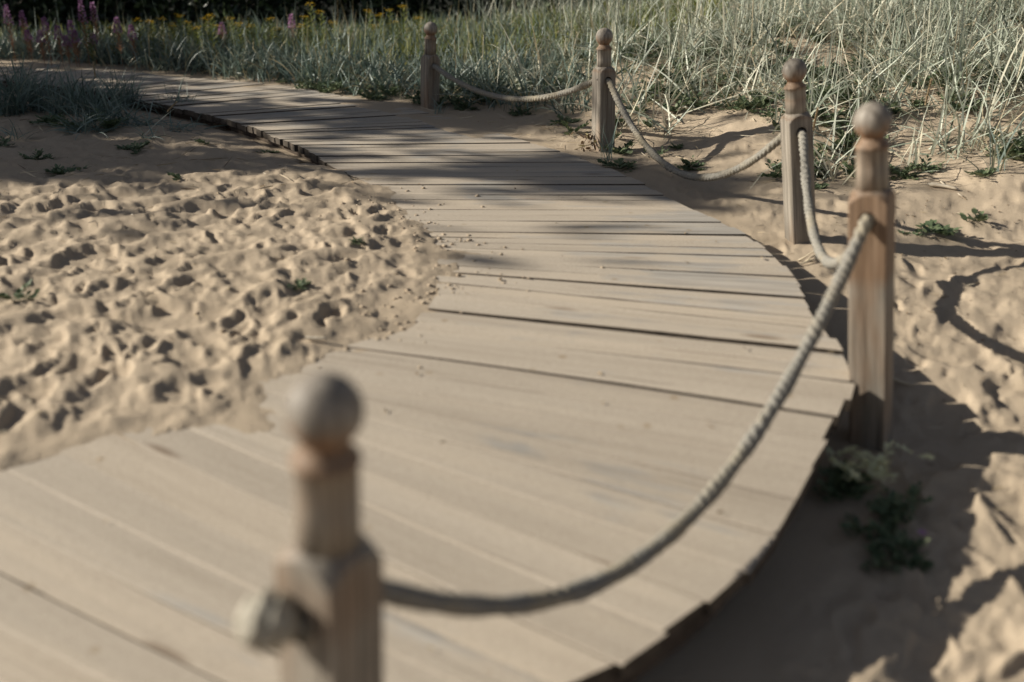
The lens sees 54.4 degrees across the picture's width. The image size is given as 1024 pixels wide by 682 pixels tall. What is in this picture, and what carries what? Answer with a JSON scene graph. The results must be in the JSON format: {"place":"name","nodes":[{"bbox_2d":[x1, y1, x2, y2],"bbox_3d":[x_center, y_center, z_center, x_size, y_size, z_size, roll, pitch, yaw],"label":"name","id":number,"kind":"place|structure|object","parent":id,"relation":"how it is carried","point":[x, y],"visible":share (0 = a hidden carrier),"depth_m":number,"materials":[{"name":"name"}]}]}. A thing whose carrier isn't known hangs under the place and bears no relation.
{"place":"outdoors","nodes":[
{"label":"outdoors","id":0,"kind":"place"},
{"bbox_2d":[0,0,1023,681],"bbox_3d":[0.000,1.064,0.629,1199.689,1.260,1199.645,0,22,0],"label":"sand","id":1,"kind":"structure","parent":0,"point":[812,602],"depth_m":3.89,"materials":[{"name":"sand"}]},
{"bbox_2d":[0,136,13,146],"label":"beach plant","id":2,"kind":"object","parent":1,"relation":"on","point":[6,141],"visible":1,"depth_m":6.79,"materials":[{"name":"green plant"}]},
{"bbox_2d":[3,4,15,61],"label":"fireweed","id":3,"kind":"object","parent":1,"relation":"on","point":[8,24],"visible":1,"depth_m":10.80,"materials":[{"name":"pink plant"}]},
{"bbox_2d":[0,279,41,299],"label":"beach plant","id":4,"kind":"object","parent":1,"relation":"on","point":[6,296],"visible":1,"depth_m":3.81,"materials":[{"name":"green plant"}]},
{"bbox_2d":[0,119,44,140],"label":"grass tuft","id":5,"kind":"object","parent":1,"relation":"on","point":[11,133],"visible":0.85,"depth_m":7.09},
{"bbox_2d":[18,10,29,58],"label":"fireweed","id":6,"kind":"object","parent":1,"relation":"on","point":[20,17],"visible":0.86,"depth_m":10.99,"materials":[{"name":"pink plant"}]},
{"bbox_2d":[24,30,34,60],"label":"fireweed","id":7,"kind":"object","parent":1,"relation":"on","point":[30,37],"visible":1,"depth_m":10.87,"materials":[{"name":"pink plant"}]},
{"bbox_2d":[0,50,58,96],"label":"grass tuft","id":8,"kind":"object","parent":1,"relation":"on","point":[23,76],"visible":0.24,"depth_m":8.89,"materials":[{"name":"plant"}]},
{"bbox_2d":[0,0,72,22],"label":"tree","id":9,"kind":"object","parent":1,"relation":"on","point":[25,11],"visible":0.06,"depth_m":16.39,"materials":[{"name":"green plant"}]},
{"bbox_2d":[18,148,55,159],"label":"beach plant","id":10,"kind":"object","parent":1,"relation":"on","point":[38,154],"visible":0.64,"depth_m":6.23,"materials":[{"name":"green plant"}]},
{"bbox_2d":[0,42,79,116],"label":"grass tuft","id":11,"kind":"object","parent":1,"relation":"on","point":[19,107],"visible":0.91,"depth_m":8.06,"materials":[{"name":"plant"}]},
{"bbox_2d":[36,30,47,65],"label":"fireweed","id":12,"kind":"object","parent":1,"relation":"on","point":[40,42],"visible":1,"depth_m":10.49,"materials":[{"name":"pink plant"}]},
{"bbox_2d":[0,52,85,112],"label":"grass tuft","id":13,"kind":"object","parent":1,"relation":"on","point":[35,107],"visible":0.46,"depth_m":8.23,"materials":[{"name":"plant"}]},
{"bbox_2d":[41,16,51,64],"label":"fireweed","id":14,"kind":"object","parent":1,"relation":"on","point":[46,33],"visible":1,"depth_m":10.46,"materials":[{"name":"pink plant"}]},
{"bbox_2d":[29,112,64,123],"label":"beach plant","id":15,"kind":"object","parent":1,"relation":"on","point":[44,119],"visible":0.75,"depth_m":7.60,"materials":[{"name":"green plant"}]},
{"bbox_2d":[0,0,99,33],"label":"shrub","id":16,"kind":"object","parent":1,"relation":"on","point":[24,4],"visible":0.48,"depth_m":14.29,"materials":[{"name":"green plant"}]},
{"bbox_2d":[53,25,63,66],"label":"fireweed","id":17,"kind":"object","parent":1,"relation":"on","point":[58,36],"visible":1,"depth_m":10.48,"materials":[{"name":"pink plant"}]},
{"bbox_2d":[25,64,103,115],"bbox_3d":[-3.694,-2.026,8.148,0.862,0.533,0.828,0,22,0],"label":"grass tuft","id":18,"kind":"object","parent":1,"relation":"on","point":[57,109],"visible":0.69,"depth_m":8.08,"materials":[{"name":"plant"}]},
{"bbox_2d":[45,164,86,175],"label":"beach plant","id":19,"kind":"object","parent":1,"relation":"on","point":[58,170],"visible":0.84,"depth_m":5.82,"materials":[{"name":"green plant"}]},
{"bbox_2d":[61,35,72,66],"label":"fireweed","id":20,"kind":"object","parent":1,"relation":"on","point":[67,43],"visible":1,"depth_m":10.51,"materials":[{"name":"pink plant"}]},
{"bbox_2d":[66,20,77,64],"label":"fireweed","id":21,"kind":"object","parent":1,"relation":"on","point":[71,26],"visible":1,"depth_m":10.46,"materials":[{"name":"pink plant"}]},
{"bbox_2d":[47,111,98,127],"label":"beach plant","id":22,"kind":"object","parent":1,"relation":"on","point":[60,124],"visible":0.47,"depth_m":7.45,"materials":[{"name":"green plant"}]},
{"bbox_2d":[41,59,109,102],"bbox_3d":[-3.830,-2.274,8.766,0.720,0.446,0.844,-13,26,-28],"label":"grass tuft","id":23,"kind":"object","parent":1,"relation":"on","point":[93,84],"visible":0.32,"depth_m":8.75,"materials":[{"name":"plant"}]},
{"bbox_2d":[71,30,81,66],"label":"fireweed","id":24,"kind":"object","parent":1,"relation":"on","point":[77,43],"visible":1,"depth_m":10.49,"materials":[{"name":"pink plant"}]},
{"bbox_2d":[77,0,90,63],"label":"fireweed","id":25,"kind":"object","parent":1,"relation":"on","point":[82,21],"visible":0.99,"depth_m":10.50,"materials":[{"name":"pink plant"}]},
{"bbox_2d":[82,25,97,61],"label":"yellow flower","id":26,"kind":"object","parent":1,"relation":"on","point":[91,49],"visible":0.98,"depth_m":10.52,"materials":[{"name":"green plant"}]},
{"bbox_2d":[36,62,145,119],"bbox_3d":[-3.363,-2.009,8.033,0.755,0.534,0.954,14,26,30],"label":"grass tuft","id":27,"kind":"object","parent":1,"relation":"on","point":[84,95],"visible":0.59,"depth_m":7.97,"materials":[{"name":"plant"}]},
{"bbox_2d":[40,96,144,139],"bbox_3d":[-3.166,-1.572,7.412,0.861,0.441,0.869,0,22,0],"label":"grass tuft","id":28,"kind":"object","parent":1,"relation":"on","point":[78,130],"visible":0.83,"depth_m":7.34,"materials":[{"name":"plant"}]},
{"bbox_2d":[89,2,100,51],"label":"fireweed","id":29,"kind":"object","parent":1,"relation":"on","point":[90,7],"visible":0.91,"depth_m":11.07,"materials":[{"name":"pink plant"}]},
{"bbox_2d":[57,83,152,124],"bbox_3d":[-3.102,-1.817,7.660,0.626,0.411,0.721,0,22,0],"label":"grass tuft","id":30,"kind":"object","parent":1,"relation":"on","point":[115,109],"visible":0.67,"depth_m":7.68,"materials":[{"name":"plant"}]},
{"bbox_2d":[1,0,218,32],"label":"shrub","id":31,"kind":"object","parent":1,"relation":"on","point":[110,6],"visible":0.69,"depth_m":14.11,"materials":[{"name":"green plant"}]},
{"bbox_2d":[92,108,129,128],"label":"beach plant","id":32,"kind":"object","parent":1,"relation":"on","point":[114,122],"visible":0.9,"depth_m":7.42,"materials":[{"name":"green plant"}]},
{"bbox_2d":[106,25,118,56],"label":"yellow flower","id":33,"kind":"object","parent":1,"relation":"on","point":[111,31],"visible":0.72,"depth_m":10.90,"materials":[{"name":"green plant"}]},
{"bbox_2d":[8,0,216,25],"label":"tree","id":34,"kind":"object","parent":1,"relation":"on","point":[171,18],"visible":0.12,"depth_m":15.68,"materials":[{"name":"green plant"}]},
{"bbox_2d":[113,16,123,64],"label":"fireweed","id":35,"kind":"object","parent":1,"relation":"on","point":[117,33],"visible":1,"depth_m":10.64,"materials":[{"name":"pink plant"}]},
{"bbox_2d":[94,62,152,109],"bbox_3d":[-3.312,-2.192,8.536,0.609,0.447,0.659,0,22,0],"label":"grass tuft","id":36,"kind":"object","parent":1,"relation":"on","point":[127,91],"visible":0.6,"depth_m":8.52,"materials":[{"name":"plant"}]},
{"bbox_2d":[114,141,149,153],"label":"beach plant","id":37,"kind":"object","parent":1,"relation":"on","point":[134,146],"visible":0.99,"depth_m":6.83,"materials":[{"name":"green plant"}]},
{"bbox_2d":[127,24,137,67],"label":"fireweed","id":38,"kind":"object","parent":1,"relation":"on","point":[129,32],"visible":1,"depth_m":10.47,"materials":[{"name":"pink plant"}]},
{"bbox_2d":[132,18,146,60],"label":"yellow flower","id":39,"kind":"object","parent":1,"relation":"on","point":[138,30],"visible":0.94,"depth_m":10.73,"materials":[{"name":"green plant"}]},
{"bbox_2d":[105,96,182,127],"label":"grass tuft","id":40,"kind":"object","parent":1,"relation":"on","point":[139,121],"visible":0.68,"depth_m":7.66,"materials":[{"name":"plant"}]},
{"bbox_2d":[126,109,170,144],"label":"grass tuft","id":41,"kind":"object","parent":1,"relation":"on","point":[153,136],"visible":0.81,"depth_m":7.10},
{"bbox_2d":[145,20,158,62],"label":"yellow flower","id":42,"kind":"object","parent":1,"relation":"on","point":[150,27],"visible":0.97,"depth_m":10.80,"materials":[{"name":"green plant"}]},
{"bbox_2d":[156,16,169,61],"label":"yellow flower","id":43,"kind":"object","parent":1,"relation":"on","point":[162,30],"visible":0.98,"depth_m":10.45,"materials":[{"name":"green plant"}]},
{"bbox_2d":[127,75,213,115],"bbox_3d":[-2.819,-2.030,8.440,0.728,0.505,0.804,0,22,0],"label":"grass tuft","id":44,"kind":"object","parent":1,"relation":"on","point":[178,96],"visible":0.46,"depth_m":8.37,"materials":[{"name":"plant"}]},
{"bbox_2d":[167,23,179,45],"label":"yellow flower","id":45,"kind":"object","parent":1,"relation":"on","point":[173,35],"visible":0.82,"depth_m":11.16,"materials":[{"name":"green plant"}]},
{"bbox_2d":[167,172,181,180],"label":"beach plant","id":46,"kind":"object","parent":1,"relation":"on","point":[177,177],"visible":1,"depth_m":5.59,"materials":[{"name":"green plant"}]},
{"bbox_2d":[134,110,228,134],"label":"grass tuft","id":47,"kind":"object","parent":1,"relation":"on","point":[186,125],"visible":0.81,"depth_m":7.56,"materials":[{"name":"plant"}]},
{"bbox_2d":[182,21,193,48],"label":"yellow flower","id":48,"kind":"object","parent":1,"relation":"on","point":[188,32],"visible":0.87,"depth_m":11.08,"materials":[{"name":"green plant"}]},
{"bbox_2d":[191,26,202,53],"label":"yellow flower","id":49,"kind":"object","parent":1,"relation":"on","point":[198,36],"visible":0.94,"depth_m":10.63,"materials":[{"name":"green plant"}]},
{"bbox_2d":[199,17,211,50],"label":"yellow flower","id":50,"kind":"object","parent":1,"relation":"on","point":[204,24],"visible":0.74,"depth_m":10.81,"materials":[{"name":"green plant"}]},
{"bbox_2d":[204,13,218,57],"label":"yellow flower","id":51,"kind":"object","parent":1,"relation":"on","point":[210,30],"visible":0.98,"depth_m":10.33,"materials":[{"name":"green plant"}]},
{"bbox_2d":[217,22,226,51],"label":"fireweed","id":52,"kind":"object","parent":1,"relation":"on","point":[219,27],"visible":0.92,"depth_m":11.01,"materials":[{"name":"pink plant"}]},
{"bbox_2d":[224,17,236,50],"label":"yellow flower","id":53,"kind":"object","parent":1,"relation":"on","point":[232,18],"visible":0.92,"depth_m":10.83,"materials":[{"name":"green plant"}]},
{"bbox_2d":[233,22,246,57],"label":"yellow flower","id":54,"kind":"object","parent":1,"relation":"on","point":[239,34],"visible":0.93,"depth_m":10.47,"materials":[{"name":"green plant"}]},
{"bbox_2d":[137,0,349,31],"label":"shrub","id":55,"kind":"object","parent":1,"relation":"on","point":[243,6],"visible":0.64,"depth_m":13.43,"materials":[{"name":"green plant"}]},
{"bbox_2d":[163,0,328,22],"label":"tree","id":56,"kind":"object","parent":1,"relation":"on","point":[228,12],"visible":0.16,"depth_m":16.90,"materials":[{"name":"green plant"}]},
{"bbox_2d":[245,24,257,41],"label":"yellow flower","id":57,"kind":"object","parent":1,"relation":"on","point":[251,33],"visible":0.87,"depth_m":11.08,"materials":[{"name":"green plant"}]},
{"bbox_2d":[264,18,276,52],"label":"yellow flower","id":58,"kind":"object","parent":1,"relation":"on","point":[271,29],"visible":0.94,"depth_m":10.55,"materials":[{"name":"green plant"}]},
{"bbox_2d":[274,27,285,52],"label":"yellow flower","id":59,"kind":"object","parent":1,"relation":"on","point":[279,36],"visible":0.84,"depth_m":10.54,"materials":[{"name":"green plant"}]},
{"bbox_2d":[287,13,295,39],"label":"fireweed","id":60,"kind":"object","parent":1,"relation":"on","point":[290,19],"visible":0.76,"depth_m":10.98,"materials":[{"name":"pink plant"}]},
{"bbox_2d":[285,278,310,289],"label":"beach plant","id":61,"kind":"object","parent":1,"relation":"on","point":[300,283],"visible":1,"depth_m":3.98,"materials":[{"name":"green plant"}]},
{"bbox_2d":[299,16,312,43],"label":"yellow flower","id":62,"kind":"object","parent":1,"relation":"on","point":[305,27],"visible":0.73,"depth_m":10.60,"materials":[{"name":"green plant"}]},
{"bbox_2d":[305,2,316,45],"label":"yellow flower","id":63,"kind":"object","parent":1,"relation":"on","point":[311,8],"visible":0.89,"depth_m":10.40,"materials":[{"name":"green plant"}]},
{"bbox_2d":[304,336,326,339],"bbox_3d":[-0.682,-0.010,3.460,0.080,0.013,0.018,2,22,6],"label":"driftwood","id":64,"kind":"object","parent":1,"relation":"on","point":[314,338],"visible":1,"depth_m":3.46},
{"bbox_2d":[315,10,327,38],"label":"yellow flower","id":65,"kind":"object","parent":1,"relation":"on","point":[321,14],"visible":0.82,"depth_m":10.76,"materials":[{"name":"green plant"}]},
{"bbox_2d":[274,371,383,681],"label":"rope post","id":66,"kind":"object","parent":1,"relation":"on","point":[328,567],"visible":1,"depth_m":1.41,"materials":[{"name":"wood"}]},
{"bbox_2d":[230,63,875,657],"bbox_3d":[0.349,-0.794,4.764,2.056,0.617,7.188,0,22,0],"label":"rope","id":67,"kind":"object","parent":66,"relation":"hanging from","point":[268,619],"visible":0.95,"depth_m":2.38,"materials":[{"name":"fabric"}]},
{"bbox_2d":[0,0,658,114],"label":"meadow grass","id":68,"kind":"structure","parent":1,"relation":"on","point":[388,73],"depth_m":9.86,"materials":[{"name":"plant"}]},
{"bbox_2d":[242,0,449,20],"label":"tree","id":69,"kind":"object","parent":1,"relation":"on","point":[356,13],"visible":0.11,"depth_m":15.48,"materials":[{"name":"green plant"}]},
{"bbox_2d":[349,236,363,243],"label":"beach plant","id":70,"kind":"object","parent":1,"relation":"on","point":[354,240],"visible":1,"depth_m":4.47,"materials":[{"name":"green plant"}]},
{"bbox_2d":[363,9,374,36],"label":"yellow flower","id":71,"kind":"object","parent":1,"relation":"on","point":[367,17],"visible":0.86,"depth_m":11.03,"materials":[{"name":"green plant"}]},
{"bbox_2d":[0,0,749,72],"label":"meadow weeds","id":72,"kind":"object","parent":1,"relation":"on","point":[495,34],"visible":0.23,"depth_m":10.34,"materials":[{"name":"plant"}]},
{"bbox_2d":[272,0,488,29],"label":"shrub","id":73,"kind":"object","parent":1,"relation":"on","point":[412,6],"visible":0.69,"depth_m":13.98,"materials":[{"name":"green plant"}]},
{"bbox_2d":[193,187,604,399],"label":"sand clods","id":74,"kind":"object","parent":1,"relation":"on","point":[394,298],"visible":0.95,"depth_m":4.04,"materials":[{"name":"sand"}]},
{"bbox_2d":[397,5,408,48],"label":"yellow flower","id":75,"kind":"object","parent":1,"relation":"on","point":[403,25],"visible":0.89,"depth_m":10.34,"materials":[{"name":"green plant"}]},
{"bbox_2d":[413,16,423,42],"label":"yellow flower","id":76,"kind":"object","parent":1,"relation":"on","point":[418,20],"visible":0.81,"depth_m":10.62,"materials":[{"name":"green plant"}]},
{"bbox_2d":[0,65,854,681],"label":"boardwalk","id":77,"kind":"structure","parent":1,"relation":"on","point":[552,461],"depth_m":2.85,"materials":[{"name":"brown wood"}]},
{"bbox_2d":[420,22,439,109],"bbox_3d":[-0.669,-2.024,8.118,0.115,1.110,0.115,-14,28,-35],"label":"rope post","id":78,"kind":"object","parent":1,"relation":"on","point":[430,81],"visible":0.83,"depth_m":8.01,"materials":[{"name":"wood"}]},
{"bbox_2d":[428,94,452,113],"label":"grass tuft","id":79,"kind":"object","parent":1,"relation":"on","point":[440,105],"visible":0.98,"depth_m":7.88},
{"bbox_2d":[454,99,481,110],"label":"beach plant","id":80,"kind":"object","parent":1,"relation":"on","point":[461,108],"visible":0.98,"depth_m":8.12,"materials":[{"name":"green plant"}]},
{"bbox_2d":[507,104,536,116],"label":"beach plant","id":81,"kind":"object","parent":1,"relation":"on","point":[516,112],"visible":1,"depth_m":7.79,"materials":[{"name":"green plant"}]},
{"bbox_2d":[462,0,582,12],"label":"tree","id":82,"kind":"object","parent":1,"relation":"on","point":[475,4],"visible":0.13,"depth_m":16.72,"materials":[{"name":"green plant"}]},
{"bbox_2d":[453,0,656,20],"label":"shrub","id":83,"kind":"object","parent":1,"relation":"on","point":[506,4],"visible":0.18,"depth_m":13.33,"materials":[{"name":"green plant"}]},
{"bbox_2d":[548,113,580,124],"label":"beach plant","id":84,"kind":"object","parent":1,"relation":"on","point":[566,120],"visible":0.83,"depth_m":7.33,"materials":[{"name":"green plant"}]},
{"bbox_2d":[569,132,612,151],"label":"dead plant","id":85,"kind":"object","parent":1,"relation":"on","point":[586,136],"visible":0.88,"depth_m":6.60,"materials":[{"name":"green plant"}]},
{"bbox_2d":[592,28,615,151],"bbox_3d":[0.603,-1.436,6.587,0.119,1.220,0.115,-11,24,-22],"label":"rope post","id":86,"kind":"object","parent":1,"relation":"on","point":[603,105],"visible":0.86,"depth_m":6.47,"materials":[{"name":"wood"}]},
{"bbox_2d":[591,118,621,160],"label":"grass tuft","id":87,"kind":"object","parent":1,"relation":"on","point":[610,148],"visible":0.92,"depth_m":6.26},
{"bbox_2d":[596,158,637,172],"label":"beach plant","id":88,"kind":"object","parent":1,"relation":"on","point":[627,165],"visible":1,"depth_m":6.13,"materials":[{"name":"green plant"}]},
{"bbox_2d":[275,4,1023,178],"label":"ground cover","id":89,"kind":"object","parent":1,"relation":"on","point":[762,103],"visible":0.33,"depth_m":7.19,"materials":[{"name":"green plant"}]},
{"bbox_2d":[675,155,704,170],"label":"beach plant","id":90,"kind":"object","parent":1,"relation":"on","point":[687,165],"visible":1,"depth_m":6.10,"materials":[{"name":"green plant"}]},
{"bbox_2d":[432,0,1023,189],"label":"dune grass","id":91,"kind":"structure","parent":1,"relation":"on","point":[863,15],"depth_m":7.50,"materials":[{"name":"plant"}]},
{"bbox_2d":[719,100,743,109],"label":"beach plant","id":92,"kind":"object","parent":1,"relation":"on","point":[735,108],"visible":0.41,"depth_m":6.94,"materials":[{"name":"green plant"}]},
{"bbox_2d":[780,58,815,244],"bbox_3d":[1.383,-0.667,4.796,0.115,1.358,0.115,-10,22,-4],"label":"rope post","id":93,"kind":"object","parent":1,"relation":"on","point":[795,117],"visible":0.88,"depth_m":4.66,"materials":[{"name":"wood"}]},
{"bbox_2d":[813,107,820,136],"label":"seed stalk","id":94,"kind":"object","parent":1,"relation":"on","point":[815,119],"visible":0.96,"depth_m":5.52,"materials":[{"name":"plant"}]},
{"bbox_2d":[815,182,829,188],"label":"beach plant","id":95,"kind":"object","parent":1,"relation":"on","point":[820,186],"visible":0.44,"depth_m":5.57,"materials":[{"name":"green plant"}]},
{"bbox_2d":[848,102,895,451],"bbox_3d":[1.155,0.008,3.200,0.115,1.541,0.115,6,26,31],"label":"rope post","id":96,"kind":"object","parent":1,"relation":"on","point":[871,306],"visible":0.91,"depth_m":3.08,"materials":[{"name":"wood"}]},
{"bbox_2d":[810,440,934,573],"bbox_3d":[1.058,0.459,2.933,0.352,0.156,0.574,8,24,18],"label":"flowering plant","id":97,"kind":"object","parent":1,"relation":"on","point":[890,510],"visible":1,"depth_m":2.97,"materials":[{"name":"green plant"}]},
{"bbox_2d":[889,163,922,179],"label":"beach plant","id":98,"kind":"object","parent":1,"relation":"on","point":[903,173],"visible":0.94,"depth_m":5.69,"materials":[{"name":"green plant"}]},
{"bbox_2d":[888,546,934,571],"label":"beach plant","id":99,"kind":"object","parent":1,"relation":"on","point":[916,558],"visible":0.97,"depth_m":2.75,"materials":[{"name":"green plant"}]},
{"bbox_2d":[911,78,935,161],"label":"seed stalk","id":100,"kind":"object","parent":1,"relation":"on","point":[929,87],"visible":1,"depth_m":5.65,"materials":[{"name":"plant"}]},
{"bbox_2d":[911,154,944,172],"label":"beach plant","id":101,"kind":"object","parent":1,"relation":"on","point":[929,168],"visible":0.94,"depth_m":5.70,"materials":[{"name":"green plant"}]},
{"bbox_2d":[896,219,962,235],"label":"beach plant","id":102,"kind":"object","parent":1,"relation":"on","point":[936,228],"visible":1,"depth_m":4.96,"materials":[{"name":"green plant"}]},
{"bbox_2d":[927,182,957,189],"bbox_3d":[2.345,-0.842,5.416,0.169,0.026,0.032,20,30,39],"label":"driftwood","id":103,"kind":"object","parent":1,"relation":"on","point":[933,184],"visible":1,"depth_m":5.41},
{"bbox_2d":[956,208,988,221],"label":"beach plant","id":104,"kind":"object","parent":1,"relation":"on","point":[980,216],"visible":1,"depth_m":5.05,"materials":[{"name":"green plant"}]},
{"bbox_2d":[964,166,998,177],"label":"beach plant","id":105,"kind":"object","parent":1,"relation":"on","point":[985,172],"visible":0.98,"depth_m":5.46,"materials":[{"name":"green plant"}]},
{"bbox_2d":[956,101,1023,173],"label":"grass tuft","id":106,"kind":"object","parent":1,"relation":"on","point":[995,150],"visible":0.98,"depth_m":5.46,"materials":[{"name":"plant"}]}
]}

